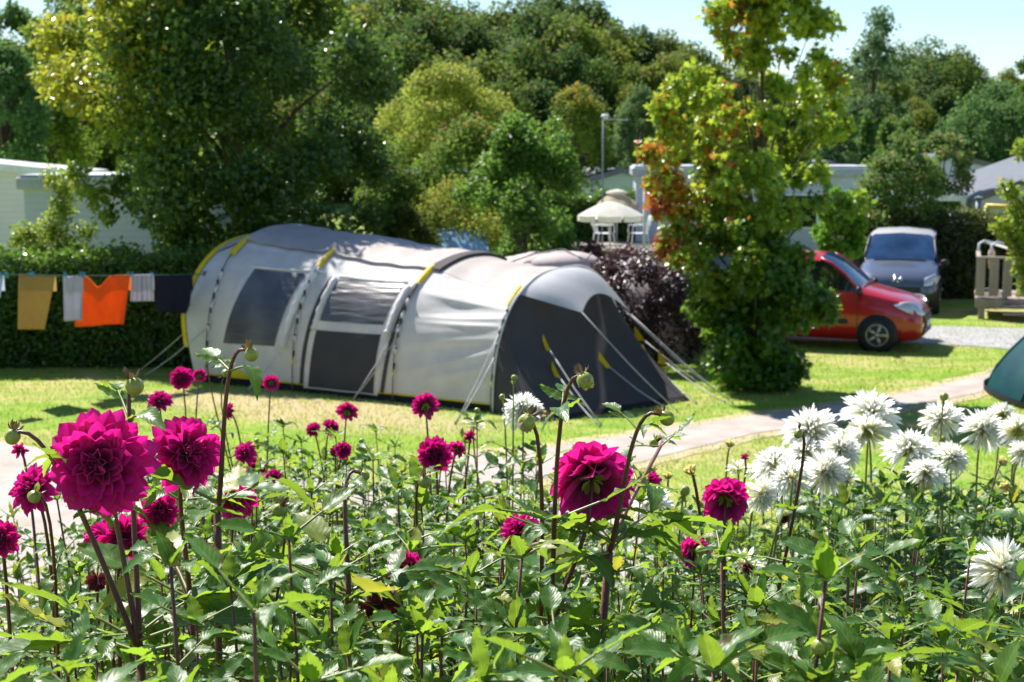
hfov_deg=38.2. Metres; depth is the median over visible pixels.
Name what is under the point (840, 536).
dahlia plant
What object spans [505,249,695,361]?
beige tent
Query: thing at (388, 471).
dahlia plant
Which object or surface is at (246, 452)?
dahlia plant
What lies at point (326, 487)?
dahlia plant
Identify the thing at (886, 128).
cypress tree
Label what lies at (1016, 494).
dahlia plant
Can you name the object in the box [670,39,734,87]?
woodland tree
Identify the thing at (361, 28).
woodland tree
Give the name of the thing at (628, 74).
woodland tree
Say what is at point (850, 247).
shrub
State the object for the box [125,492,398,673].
dahlia plant
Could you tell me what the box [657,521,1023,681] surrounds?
dahlia plant
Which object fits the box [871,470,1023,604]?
dahlia plant
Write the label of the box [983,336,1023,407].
dome tent
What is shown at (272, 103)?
woodland tree
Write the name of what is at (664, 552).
dahlia plant
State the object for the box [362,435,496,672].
dahlia plant
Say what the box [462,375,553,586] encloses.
dahlia plant
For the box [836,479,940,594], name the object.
dahlia plant
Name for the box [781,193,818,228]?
window
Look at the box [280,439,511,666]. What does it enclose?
dahlia plant
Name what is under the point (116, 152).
woodland tree
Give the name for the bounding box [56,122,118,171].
woodland tree
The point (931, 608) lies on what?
dahlia plant
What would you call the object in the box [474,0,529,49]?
woodland tree
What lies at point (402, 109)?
woodland tree
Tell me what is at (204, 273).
clothes line
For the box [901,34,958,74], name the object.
woodland tree
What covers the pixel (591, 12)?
woodland tree
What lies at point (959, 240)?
clipped hedge
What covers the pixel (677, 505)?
dahlia plant
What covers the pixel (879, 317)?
car
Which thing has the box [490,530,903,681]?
dahlia plant
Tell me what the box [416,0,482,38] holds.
woodland tree
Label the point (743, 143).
woodland tree
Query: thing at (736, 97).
woodland tree
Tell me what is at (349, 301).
door window
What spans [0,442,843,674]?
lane
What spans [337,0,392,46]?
woodland tree
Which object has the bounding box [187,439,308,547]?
dahlia plant
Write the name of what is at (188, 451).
dahlia plant
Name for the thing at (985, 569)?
dahlia plant
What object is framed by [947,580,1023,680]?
dahlia plant
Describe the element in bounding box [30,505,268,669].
dahlia plant
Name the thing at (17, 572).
dahlia plant
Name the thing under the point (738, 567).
dahlia plant
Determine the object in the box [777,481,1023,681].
dahlia plant
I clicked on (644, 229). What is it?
post
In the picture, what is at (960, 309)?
ground
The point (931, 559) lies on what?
dahlia plant
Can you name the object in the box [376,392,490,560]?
dahlia plant
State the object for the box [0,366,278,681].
dahlia plant
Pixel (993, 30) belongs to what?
sky
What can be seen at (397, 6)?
woodland tree
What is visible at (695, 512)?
dahlia plant
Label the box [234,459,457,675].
dahlia plant
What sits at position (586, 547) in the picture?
dahlia plant
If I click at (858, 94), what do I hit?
woodland tree
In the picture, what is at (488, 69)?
woodland tree
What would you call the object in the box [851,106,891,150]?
woodland tree
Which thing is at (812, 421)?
dahlia plant
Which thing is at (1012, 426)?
dahlia plant
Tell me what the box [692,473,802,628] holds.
dahlia plant
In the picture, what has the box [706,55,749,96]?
woodland tree
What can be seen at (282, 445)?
dahlia plant
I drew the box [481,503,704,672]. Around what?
dahlia plant
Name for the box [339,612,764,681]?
dahlia plant
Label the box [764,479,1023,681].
dahlia plant
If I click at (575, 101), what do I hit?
tree
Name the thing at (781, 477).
dahlia plant
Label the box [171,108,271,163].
woodland tree
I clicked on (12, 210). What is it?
mobile home
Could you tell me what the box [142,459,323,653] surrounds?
dahlia plant
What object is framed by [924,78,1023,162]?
tree
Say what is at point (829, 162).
mobile home
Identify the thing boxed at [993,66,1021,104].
woodland tree
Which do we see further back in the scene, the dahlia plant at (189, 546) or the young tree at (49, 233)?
the young tree at (49, 233)
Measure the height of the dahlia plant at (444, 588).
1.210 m
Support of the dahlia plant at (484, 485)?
on the bed soil
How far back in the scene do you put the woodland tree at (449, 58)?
78.60 m
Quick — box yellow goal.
[984,204,1011,213]
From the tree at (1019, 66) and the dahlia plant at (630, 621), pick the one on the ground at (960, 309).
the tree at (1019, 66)
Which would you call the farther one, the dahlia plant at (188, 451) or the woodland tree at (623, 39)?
the woodland tree at (623, 39)
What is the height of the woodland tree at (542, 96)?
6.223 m
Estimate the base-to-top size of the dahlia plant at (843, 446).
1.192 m
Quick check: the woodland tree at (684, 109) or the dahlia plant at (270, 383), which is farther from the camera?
the woodland tree at (684, 109)
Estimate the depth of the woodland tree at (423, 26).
86.81 m
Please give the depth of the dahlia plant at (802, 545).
1.81 m
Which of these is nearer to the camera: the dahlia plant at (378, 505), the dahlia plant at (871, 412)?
the dahlia plant at (871, 412)
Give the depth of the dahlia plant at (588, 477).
2.15 m
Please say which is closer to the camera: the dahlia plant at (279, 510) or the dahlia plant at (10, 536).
the dahlia plant at (10, 536)
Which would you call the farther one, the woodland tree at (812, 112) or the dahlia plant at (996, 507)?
the woodland tree at (812, 112)
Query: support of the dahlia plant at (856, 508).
on the bed soil
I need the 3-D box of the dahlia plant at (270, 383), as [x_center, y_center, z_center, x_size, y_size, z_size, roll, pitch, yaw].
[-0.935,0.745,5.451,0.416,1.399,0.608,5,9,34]
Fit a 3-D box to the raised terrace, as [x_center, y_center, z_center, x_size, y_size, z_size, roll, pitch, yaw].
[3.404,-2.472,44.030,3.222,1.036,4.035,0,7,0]
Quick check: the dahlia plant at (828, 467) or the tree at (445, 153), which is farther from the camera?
the tree at (445, 153)
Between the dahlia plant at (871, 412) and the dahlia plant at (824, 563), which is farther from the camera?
the dahlia plant at (871, 412)
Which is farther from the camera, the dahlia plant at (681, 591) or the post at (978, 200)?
the post at (978, 200)
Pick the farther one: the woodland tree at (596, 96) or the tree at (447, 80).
the woodland tree at (596, 96)
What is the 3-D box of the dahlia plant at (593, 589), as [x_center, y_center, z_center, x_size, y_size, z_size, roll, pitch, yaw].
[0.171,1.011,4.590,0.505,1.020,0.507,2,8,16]
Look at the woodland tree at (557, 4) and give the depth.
106.92 m
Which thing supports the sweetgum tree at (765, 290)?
on the ground at (960, 309)
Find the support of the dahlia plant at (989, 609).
on the bed soil
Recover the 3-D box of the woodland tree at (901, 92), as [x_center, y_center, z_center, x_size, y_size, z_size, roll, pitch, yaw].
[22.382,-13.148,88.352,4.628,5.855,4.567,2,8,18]
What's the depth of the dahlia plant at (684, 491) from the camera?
3.35 m
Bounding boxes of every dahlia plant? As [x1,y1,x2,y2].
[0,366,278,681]
[0,442,121,681]
[0,502,126,671]
[0,505,155,675]
[0,515,174,675]
[0,519,33,672]
[0,530,251,681]
[0,551,225,681]
[0,593,327,681]
[0,603,285,681]
[0,649,28,674]
[0,674,168,681]
[13,543,113,674]
[14,609,238,681]
[20,466,345,681]
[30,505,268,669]
[42,509,130,657]
[58,477,228,672]
[63,521,153,601]
[66,474,247,668]
[77,416,289,679]
[79,513,161,677]
[95,521,464,679]
[105,558,395,671]
[110,476,237,598]
[119,530,555,681]
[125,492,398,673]
[126,339,317,681]
[131,408,308,679]
[139,366,222,576]
[140,470,326,662]
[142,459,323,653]
[142,528,385,681]
[147,463,328,589]
[180,539,581,681]
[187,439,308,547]
[205,360,295,539]
[215,485,581,681]
[223,438,388,563]
[225,402,280,578]
[227,565,629,681]
[228,454,432,573]
[231,467,477,667]
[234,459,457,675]
[235,438,468,663]
[258,441,361,556]
[264,418,399,549]
[270,468,385,571]
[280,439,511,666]
[285,623,649,681]
[292,453,448,561]
[299,501,492,681]
[301,402,372,560]
[304,427,454,572]
[331,583,587,681]
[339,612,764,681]
[348,463,618,680]
[351,480,532,661]
[355,422,489,559]
[360,534,545,680]
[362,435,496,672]
[368,486,523,669]
[372,576,620,681]
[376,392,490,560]
[393,446,536,557]
[409,408,530,637]
[419,443,570,661]
[419,477,696,672]
[423,582,651,681]
[437,363,667,681]
[438,601,953,681]
[440,561,797,681]
[448,444,639,633]
[450,404,609,644]
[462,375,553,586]
[480,445,595,575]
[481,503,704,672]
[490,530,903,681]
[500,502,646,612]
[501,497,653,640]
[508,402,725,681]
[562,603,781,680]
[570,507,738,681]
[572,494,688,638]
[576,510,788,656]
[576,517,614,576]
[576,529,653,607]
[577,495,831,681]
[583,521,662,611]
[592,518,746,670]
[596,517,1023,681]
[609,453,756,673]
[609,536,747,681]
[612,536,1023,681]
[621,535,791,680]
[621,571,844,681]
[623,485,705,676]
[635,494,807,623]
[639,618,739,681]
[644,524,698,601]
[647,523,785,587]
[653,488,864,640]
[654,518,974,681]
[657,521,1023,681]
[673,439,769,613]
[675,422,840,681]
[690,631,1023,681]
[691,507,956,681]
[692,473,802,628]
[696,513,779,609]
[714,547,769,681]
[714,569,929,681]
[717,456,860,613]
[731,445,849,675]
[731,495,851,587]
[735,491,885,594]
[749,482,910,675]
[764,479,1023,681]
[772,403,852,581]
[773,484,910,631]
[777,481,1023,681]
[786,429,872,637]
[804,503,879,596]
[831,467,969,680]
[833,387,904,601]
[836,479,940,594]
[841,548,1023,681]
[863,428,970,679]
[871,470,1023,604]
[884,590,1023,681]
[884,633,1012,681]
[896,392,988,593]
[904,598,1023,681]
[921,440,1009,675]
[921,509,1018,607]
[925,484,1023,676]
[937,489,1023,672]
[943,412,1023,615]
[943,507,1023,644]
[944,533,1023,679]
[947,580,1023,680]
[956,401,1017,603]
[969,500,1022,612]
[970,659,1016,678]
[981,498,1023,542]
[995,489,1023,614]
[1001,535,1023,624]
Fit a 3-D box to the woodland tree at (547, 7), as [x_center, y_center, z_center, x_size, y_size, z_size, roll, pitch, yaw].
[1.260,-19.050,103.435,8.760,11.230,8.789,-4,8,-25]
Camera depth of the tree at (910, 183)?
37.72 m
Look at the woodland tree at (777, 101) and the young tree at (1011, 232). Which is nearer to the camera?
the young tree at (1011, 232)
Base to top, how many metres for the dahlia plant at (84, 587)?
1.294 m
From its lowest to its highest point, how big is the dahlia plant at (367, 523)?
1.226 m
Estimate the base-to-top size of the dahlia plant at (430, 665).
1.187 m
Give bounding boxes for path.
[438,373,990,486]
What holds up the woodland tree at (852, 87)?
on the ground at (960, 309)
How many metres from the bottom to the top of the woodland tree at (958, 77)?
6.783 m
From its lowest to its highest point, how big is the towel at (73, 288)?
0.729 m
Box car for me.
[710,249,931,352]
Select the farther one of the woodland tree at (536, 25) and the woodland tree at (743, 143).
the woodland tree at (536, 25)
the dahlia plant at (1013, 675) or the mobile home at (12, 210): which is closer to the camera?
the dahlia plant at (1013, 675)
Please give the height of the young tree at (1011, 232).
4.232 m
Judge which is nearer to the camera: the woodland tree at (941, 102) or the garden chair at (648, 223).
the garden chair at (648, 223)
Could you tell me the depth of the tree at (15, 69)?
45.10 m
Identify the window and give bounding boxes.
[223,269,306,345]
[320,278,403,324]
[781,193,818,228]
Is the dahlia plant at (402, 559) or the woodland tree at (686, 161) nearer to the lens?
the dahlia plant at (402, 559)
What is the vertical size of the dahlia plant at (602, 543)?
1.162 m
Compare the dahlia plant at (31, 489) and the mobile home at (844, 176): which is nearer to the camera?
the dahlia plant at (31, 489)
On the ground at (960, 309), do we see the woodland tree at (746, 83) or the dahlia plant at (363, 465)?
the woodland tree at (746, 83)
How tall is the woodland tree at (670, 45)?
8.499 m
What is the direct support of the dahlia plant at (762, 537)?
on the bed soil
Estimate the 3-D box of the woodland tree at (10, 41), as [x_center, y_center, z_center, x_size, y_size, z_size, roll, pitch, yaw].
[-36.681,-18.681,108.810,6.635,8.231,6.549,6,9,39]
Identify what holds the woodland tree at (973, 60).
on the ground at (960, 309)
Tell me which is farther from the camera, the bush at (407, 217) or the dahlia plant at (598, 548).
the bush at (407, 217)
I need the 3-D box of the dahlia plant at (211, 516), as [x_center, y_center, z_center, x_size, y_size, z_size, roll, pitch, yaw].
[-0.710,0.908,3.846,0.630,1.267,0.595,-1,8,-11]
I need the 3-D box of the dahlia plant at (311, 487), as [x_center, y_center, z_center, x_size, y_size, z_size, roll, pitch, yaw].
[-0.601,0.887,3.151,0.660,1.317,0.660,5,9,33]
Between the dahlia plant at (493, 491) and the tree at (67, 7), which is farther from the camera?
the tree at (67, 7)
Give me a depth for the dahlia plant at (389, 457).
5.29 m
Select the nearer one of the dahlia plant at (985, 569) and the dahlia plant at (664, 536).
the dahlia plant at (664, 536)
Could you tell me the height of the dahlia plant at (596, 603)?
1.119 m
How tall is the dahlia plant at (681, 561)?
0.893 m
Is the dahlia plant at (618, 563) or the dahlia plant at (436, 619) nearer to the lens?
the dahlia plant at (436, 619)
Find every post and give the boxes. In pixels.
[601,114,627,243]
[642,182,645,251]
[974,196,982,208]
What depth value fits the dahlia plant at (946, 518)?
4.60 m
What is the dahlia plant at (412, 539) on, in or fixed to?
on the bed soil
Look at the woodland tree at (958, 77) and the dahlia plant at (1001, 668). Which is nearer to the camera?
the dahlia plant at (1001, 668)
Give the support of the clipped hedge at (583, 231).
on the ground at (960, 309)
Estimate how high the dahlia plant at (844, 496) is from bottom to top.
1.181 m
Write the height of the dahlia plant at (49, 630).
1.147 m
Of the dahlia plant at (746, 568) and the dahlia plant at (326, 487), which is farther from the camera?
the dahlia plant at (326, 487)
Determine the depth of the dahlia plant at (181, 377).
5.15 m
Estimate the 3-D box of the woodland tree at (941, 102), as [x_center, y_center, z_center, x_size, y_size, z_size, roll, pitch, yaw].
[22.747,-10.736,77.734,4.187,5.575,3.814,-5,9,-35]
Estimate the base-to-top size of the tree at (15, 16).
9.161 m
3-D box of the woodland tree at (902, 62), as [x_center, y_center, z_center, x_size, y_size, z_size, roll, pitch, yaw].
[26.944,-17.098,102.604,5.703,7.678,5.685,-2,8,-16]
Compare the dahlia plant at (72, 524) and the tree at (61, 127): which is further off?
the tree at (61, 127)
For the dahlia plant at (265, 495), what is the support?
on the bed soil
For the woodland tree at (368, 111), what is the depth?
64.47 m
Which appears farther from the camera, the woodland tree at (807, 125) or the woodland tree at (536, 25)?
the woodland tree at (536, 25)
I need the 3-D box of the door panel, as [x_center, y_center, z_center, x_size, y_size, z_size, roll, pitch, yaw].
[-2.382,-0.115,23.027,1.653,1.750,0.716,4,9,30]
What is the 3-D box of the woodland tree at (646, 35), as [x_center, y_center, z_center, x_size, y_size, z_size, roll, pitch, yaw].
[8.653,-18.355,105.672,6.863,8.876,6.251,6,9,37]
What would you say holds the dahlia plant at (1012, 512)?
on the bed soil
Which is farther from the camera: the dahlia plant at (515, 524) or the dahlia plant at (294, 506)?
the dahlia plant at (294, 506)
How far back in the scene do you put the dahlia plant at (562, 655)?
1.27 m
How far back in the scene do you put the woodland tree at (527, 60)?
75.88 m
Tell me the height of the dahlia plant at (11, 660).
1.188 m
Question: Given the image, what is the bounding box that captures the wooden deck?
[975,250,1023,318]
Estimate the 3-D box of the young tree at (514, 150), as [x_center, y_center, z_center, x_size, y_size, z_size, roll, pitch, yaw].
[0.337,-2.446,30.480,3.264,4.681,3.761,0,7,0]
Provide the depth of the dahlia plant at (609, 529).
4.26 m
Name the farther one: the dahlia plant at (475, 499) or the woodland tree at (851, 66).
the woodland tree at (851, 66)
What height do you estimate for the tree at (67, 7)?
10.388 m
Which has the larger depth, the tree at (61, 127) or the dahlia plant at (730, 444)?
the tree at (61, 127)
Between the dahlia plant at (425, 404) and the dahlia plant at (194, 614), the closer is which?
the dahlia plant at (194, 614)
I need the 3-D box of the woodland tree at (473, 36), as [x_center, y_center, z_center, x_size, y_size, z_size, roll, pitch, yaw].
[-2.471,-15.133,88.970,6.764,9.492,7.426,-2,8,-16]
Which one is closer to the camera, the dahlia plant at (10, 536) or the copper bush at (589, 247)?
the dahlia plant at (10, 536)
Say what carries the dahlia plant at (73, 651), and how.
on the bed soil
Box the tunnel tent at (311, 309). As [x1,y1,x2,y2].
[135,224,732,427]
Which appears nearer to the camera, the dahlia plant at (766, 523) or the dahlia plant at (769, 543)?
the dahlia plant at (769, 543)
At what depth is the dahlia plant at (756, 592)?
1.98 m
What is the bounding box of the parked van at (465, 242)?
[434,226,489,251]
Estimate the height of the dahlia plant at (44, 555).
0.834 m
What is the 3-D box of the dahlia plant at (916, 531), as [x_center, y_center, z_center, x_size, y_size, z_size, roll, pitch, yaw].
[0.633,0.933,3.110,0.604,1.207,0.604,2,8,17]
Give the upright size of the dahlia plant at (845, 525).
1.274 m
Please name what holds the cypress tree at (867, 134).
on the ground at (960, 309)
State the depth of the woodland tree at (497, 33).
92.33 m
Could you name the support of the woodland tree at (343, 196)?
on the ground at (960, 309)
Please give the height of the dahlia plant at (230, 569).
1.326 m
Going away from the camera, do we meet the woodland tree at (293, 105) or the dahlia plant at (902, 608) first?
the dahlia plant at (902, 608)
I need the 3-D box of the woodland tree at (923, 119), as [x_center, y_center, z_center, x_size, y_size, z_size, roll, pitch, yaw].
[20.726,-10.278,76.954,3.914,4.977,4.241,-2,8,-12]
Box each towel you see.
[17,274,56,329]
[63,276,83,320]
[74,275,130,326]
[130,274,153,301]
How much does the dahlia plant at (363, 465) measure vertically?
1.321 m
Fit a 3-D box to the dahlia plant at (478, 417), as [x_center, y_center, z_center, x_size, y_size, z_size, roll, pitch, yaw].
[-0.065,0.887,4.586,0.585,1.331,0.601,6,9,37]
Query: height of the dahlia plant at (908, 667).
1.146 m
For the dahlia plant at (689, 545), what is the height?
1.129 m
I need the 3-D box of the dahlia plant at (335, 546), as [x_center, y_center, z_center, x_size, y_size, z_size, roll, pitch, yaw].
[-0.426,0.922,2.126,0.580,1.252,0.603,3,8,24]
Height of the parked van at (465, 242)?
1.925 m
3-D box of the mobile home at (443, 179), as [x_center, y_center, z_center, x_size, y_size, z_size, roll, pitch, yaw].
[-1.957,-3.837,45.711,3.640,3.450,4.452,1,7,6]
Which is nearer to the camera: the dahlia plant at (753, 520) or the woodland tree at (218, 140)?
the dahlia plant at (753, 520)
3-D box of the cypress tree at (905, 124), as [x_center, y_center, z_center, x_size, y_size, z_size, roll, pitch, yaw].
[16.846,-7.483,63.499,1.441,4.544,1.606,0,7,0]
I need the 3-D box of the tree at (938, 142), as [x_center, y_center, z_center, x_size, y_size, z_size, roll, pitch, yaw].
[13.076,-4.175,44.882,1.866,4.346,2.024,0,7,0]
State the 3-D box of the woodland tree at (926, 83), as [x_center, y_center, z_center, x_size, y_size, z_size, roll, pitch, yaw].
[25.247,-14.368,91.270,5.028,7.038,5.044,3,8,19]
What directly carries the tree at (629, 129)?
on the ground at (960, 309)
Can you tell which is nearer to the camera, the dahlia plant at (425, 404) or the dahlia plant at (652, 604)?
the dahlia plant at (652, 604)
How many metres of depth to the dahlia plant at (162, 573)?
2.45 m
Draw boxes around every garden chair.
[591,220,615,247]
[627,215,651,247]
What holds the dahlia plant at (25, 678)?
on the bed soil
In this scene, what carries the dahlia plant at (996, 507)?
on the bed soil
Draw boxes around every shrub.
[350,138,454,238]
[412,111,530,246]
[809,184,868,260]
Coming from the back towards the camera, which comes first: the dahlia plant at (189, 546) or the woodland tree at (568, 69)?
the woodland tree at (568, 69)
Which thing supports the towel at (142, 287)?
hanging from the clothes line
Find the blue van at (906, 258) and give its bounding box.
[852,226,949,313]
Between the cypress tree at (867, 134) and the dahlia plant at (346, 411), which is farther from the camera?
the cypress tree at (867, 134)
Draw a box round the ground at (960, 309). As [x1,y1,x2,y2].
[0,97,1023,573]
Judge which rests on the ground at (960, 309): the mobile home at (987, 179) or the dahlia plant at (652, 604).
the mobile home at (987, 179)
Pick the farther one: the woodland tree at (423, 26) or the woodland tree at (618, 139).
the woodland tree at (423, 26)
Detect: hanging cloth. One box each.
[0,275,4,295]
[155,275,192,313]
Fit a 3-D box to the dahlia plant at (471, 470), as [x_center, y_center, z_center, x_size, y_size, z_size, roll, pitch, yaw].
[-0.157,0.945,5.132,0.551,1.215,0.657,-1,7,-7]
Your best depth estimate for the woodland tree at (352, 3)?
102.42 m
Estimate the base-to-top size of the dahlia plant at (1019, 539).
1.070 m
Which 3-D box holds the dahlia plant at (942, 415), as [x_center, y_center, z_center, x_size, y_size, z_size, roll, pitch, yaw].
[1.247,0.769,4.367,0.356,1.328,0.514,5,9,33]
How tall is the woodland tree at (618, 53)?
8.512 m
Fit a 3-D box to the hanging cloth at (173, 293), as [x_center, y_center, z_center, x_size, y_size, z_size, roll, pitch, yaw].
[-5.554,-0.764,24.324,0.718,0.697,0.067,-7,10,-44]
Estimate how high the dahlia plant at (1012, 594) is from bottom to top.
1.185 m
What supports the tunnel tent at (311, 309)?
on the ground at (960, 309)
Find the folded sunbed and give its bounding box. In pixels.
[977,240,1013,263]
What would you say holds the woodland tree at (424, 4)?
on the ground at (960, 309)
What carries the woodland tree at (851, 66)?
on the ground at (960, 309)
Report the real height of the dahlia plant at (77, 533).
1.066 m
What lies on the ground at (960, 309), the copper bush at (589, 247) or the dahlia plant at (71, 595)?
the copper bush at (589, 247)
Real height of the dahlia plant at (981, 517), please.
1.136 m
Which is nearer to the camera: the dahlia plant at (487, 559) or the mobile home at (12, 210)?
the dahlia plant at (487, 559)
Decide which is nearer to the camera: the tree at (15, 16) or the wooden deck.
the wooden deck
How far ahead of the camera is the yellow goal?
42.80 m
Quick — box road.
[785,326,1023,348]
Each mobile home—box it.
[0,159,108,250]
[16,172,307,262]
[406,163,504,252]
[559,167,632,195]
[630,164,875,249]
[805,159,893,195]
[863,153,993,211]
[872,156,1023,221]
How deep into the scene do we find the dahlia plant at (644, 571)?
5.14 m
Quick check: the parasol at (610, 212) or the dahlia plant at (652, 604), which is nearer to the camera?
the dahlia plant at (652, 604)
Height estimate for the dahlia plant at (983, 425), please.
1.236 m
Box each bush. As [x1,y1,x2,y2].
[370,199,443,245]
[392,173,512,252]
[571,239,659,261]
[588,246,711,360]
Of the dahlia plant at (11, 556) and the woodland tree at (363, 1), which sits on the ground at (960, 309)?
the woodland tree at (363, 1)
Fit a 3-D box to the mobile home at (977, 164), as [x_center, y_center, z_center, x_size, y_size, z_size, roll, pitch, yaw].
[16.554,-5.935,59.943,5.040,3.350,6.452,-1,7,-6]
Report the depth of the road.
30.01 m
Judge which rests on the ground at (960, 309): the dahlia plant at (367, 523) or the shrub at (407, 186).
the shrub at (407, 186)
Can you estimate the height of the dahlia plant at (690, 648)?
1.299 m
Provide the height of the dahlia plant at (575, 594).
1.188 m
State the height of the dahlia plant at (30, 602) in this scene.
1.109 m
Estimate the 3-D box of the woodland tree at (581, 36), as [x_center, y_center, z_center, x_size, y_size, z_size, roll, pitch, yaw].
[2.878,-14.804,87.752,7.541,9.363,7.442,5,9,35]
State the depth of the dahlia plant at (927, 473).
3.79 m
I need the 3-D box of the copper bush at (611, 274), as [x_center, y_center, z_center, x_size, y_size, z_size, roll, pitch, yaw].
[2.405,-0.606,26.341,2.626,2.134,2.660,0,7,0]
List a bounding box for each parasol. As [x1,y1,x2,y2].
[577,201,642,249]
[596,189,637,241]
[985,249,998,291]
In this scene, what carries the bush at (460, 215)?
on the ground at (960, 309)
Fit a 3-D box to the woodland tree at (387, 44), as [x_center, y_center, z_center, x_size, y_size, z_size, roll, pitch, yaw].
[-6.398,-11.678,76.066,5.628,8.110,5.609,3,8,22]
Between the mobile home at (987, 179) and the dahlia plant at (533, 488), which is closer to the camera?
the dahlia plant at (533, 488)
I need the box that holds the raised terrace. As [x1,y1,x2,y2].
[572,242,663,261]
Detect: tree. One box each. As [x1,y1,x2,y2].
[0,0,39,119]
[0,31,24,49]
[0,41,54,162]
[3,10,110,167]
[7,163,99,262]
[25,0,403,262]
[33,0,132,166]
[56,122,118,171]
[100,113,214,165]
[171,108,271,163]
[257,85,286,164]
[260,89,347,203]
[295,11,365,55]
[308,39,349,179]
[309,86,364,202]
[325,0,387,31]
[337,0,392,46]
[344,36,408,140]
[346,0,391,14]
[346,82,407,195]
[365,0,435,34]
[369,8,433,55]
[370,61,517,181]
[370,83,424,161]
[375,29,437,115]
[385,6,475,63]
[403,0,436,12]
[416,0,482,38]
[418,47,477,73]
[429,9,513,65]
[450,107,589,256]
[456,48,533,109]
[457,0,492,25]
[469,77,550,190]
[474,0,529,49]
[486,22,521,55]
[497,0,571,40]
[499,0,562,64]
[502,34,551,94]
[516,77,590,201]
[520,0,578,24]
[521,10,619,92]
[530,39,615,166]
[537,81,626,200]
[539,81,616,195]
[564,0,632,37]
[581,54,626,157]
[586,28,638,85]
[592,18,649,68]
[608,82,650,139]
[608,128,643,167]
[611,81,665,169]
[618,61,659,91]
[625,21,663,69]
[628,51,688,109]
[633,0,877,392]
[642,127,694,163]
[644,27,692,66]
[650,85,704,163]
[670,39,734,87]
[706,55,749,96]
[721,79,752,141]
[725,122,753,161]
[732,70,758,95]
[752,86,786,127]
[779,73,798,103]
[781,101,812,130]
[785,73,809,103]
[791,122,823,159]
[798,88,830,146]
[808,99,862,164]
[825,5,914,147]
[836,63,858,98]
[843,57,883,99]
[845,86,866,112]
[850,125,950,233]
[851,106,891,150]
[855,109,877,164]
[857,73,917,120]
[863,38,920,88]
[875,95,941,151]
[876,115,899,155]
[896,113,914,151]
[897,51,947,119]
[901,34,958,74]
[909,127,931,152]
[922,84,973,135]
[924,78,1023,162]
[925,131,976,221]
[937,55,984,109]
[938,43,994,99]
[942,130,978,156]
[977,64,995,87]
[987,135,1023,298]
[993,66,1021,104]
[997,56,1023,137]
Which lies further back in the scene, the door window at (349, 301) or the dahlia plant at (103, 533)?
the door window at (349, 301)
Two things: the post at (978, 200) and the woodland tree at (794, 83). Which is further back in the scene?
the woodland tree at (794, 83)
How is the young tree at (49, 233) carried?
on the ground at (960, 309)
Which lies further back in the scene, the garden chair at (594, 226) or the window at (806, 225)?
the window at (806, 225)
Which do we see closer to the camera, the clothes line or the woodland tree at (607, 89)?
the clothes line
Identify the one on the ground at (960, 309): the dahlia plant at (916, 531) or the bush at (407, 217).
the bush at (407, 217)
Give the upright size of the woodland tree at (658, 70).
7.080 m
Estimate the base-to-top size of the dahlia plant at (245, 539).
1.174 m
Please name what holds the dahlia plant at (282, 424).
on the bed soil
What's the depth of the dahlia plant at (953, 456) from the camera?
3.95 m
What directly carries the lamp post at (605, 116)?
on the ground at (960, 309)
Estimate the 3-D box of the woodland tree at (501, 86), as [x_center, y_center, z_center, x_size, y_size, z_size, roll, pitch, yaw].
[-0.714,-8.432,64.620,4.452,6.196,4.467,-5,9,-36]
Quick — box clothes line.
[0,271,205,276]
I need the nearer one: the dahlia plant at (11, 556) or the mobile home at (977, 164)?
the dahlia plant at (11, 556)
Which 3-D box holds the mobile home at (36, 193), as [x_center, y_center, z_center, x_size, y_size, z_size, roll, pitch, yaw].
[-7.952,-2.328,34.892,6.150,3.240,3.900,0,7,-2]
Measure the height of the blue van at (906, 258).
1.925 m
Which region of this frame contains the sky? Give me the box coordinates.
[0,0,1023,86]
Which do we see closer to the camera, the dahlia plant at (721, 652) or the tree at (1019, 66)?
the dahlia plant at (721, 652)
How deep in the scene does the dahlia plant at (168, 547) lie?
1.40 m
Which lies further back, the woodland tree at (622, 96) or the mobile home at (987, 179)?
the woodland tree at (622, 96)
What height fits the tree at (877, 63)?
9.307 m
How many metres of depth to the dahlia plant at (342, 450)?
4.17 m
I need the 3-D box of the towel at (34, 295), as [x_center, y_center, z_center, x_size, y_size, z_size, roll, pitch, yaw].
[-7.254,-0.596,22.535,0.147,0.892,0.684,6,10,39]
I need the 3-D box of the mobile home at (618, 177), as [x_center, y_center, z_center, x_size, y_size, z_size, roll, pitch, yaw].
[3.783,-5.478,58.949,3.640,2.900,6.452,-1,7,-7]
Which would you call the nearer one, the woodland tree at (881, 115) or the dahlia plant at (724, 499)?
the dahlia plant at (724, 499)
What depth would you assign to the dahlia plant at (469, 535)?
3.09 m
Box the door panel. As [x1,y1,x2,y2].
[303,274,414,395]
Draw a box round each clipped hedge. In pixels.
[0,235,233,368]
[541,185,635,246]
[837,204,1023,298]
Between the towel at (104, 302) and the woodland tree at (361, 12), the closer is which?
the towel at (104, 302)
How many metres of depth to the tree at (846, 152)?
54.12 m
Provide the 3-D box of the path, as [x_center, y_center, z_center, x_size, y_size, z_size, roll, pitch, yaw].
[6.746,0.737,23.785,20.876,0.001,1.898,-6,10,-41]
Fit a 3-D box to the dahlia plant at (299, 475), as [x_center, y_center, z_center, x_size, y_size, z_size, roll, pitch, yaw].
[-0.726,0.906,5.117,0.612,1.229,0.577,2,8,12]
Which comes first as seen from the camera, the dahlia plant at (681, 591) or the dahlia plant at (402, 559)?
the dahlia plant at (402, 559)
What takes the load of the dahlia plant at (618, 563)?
on the bed soil
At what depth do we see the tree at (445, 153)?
40.22 m

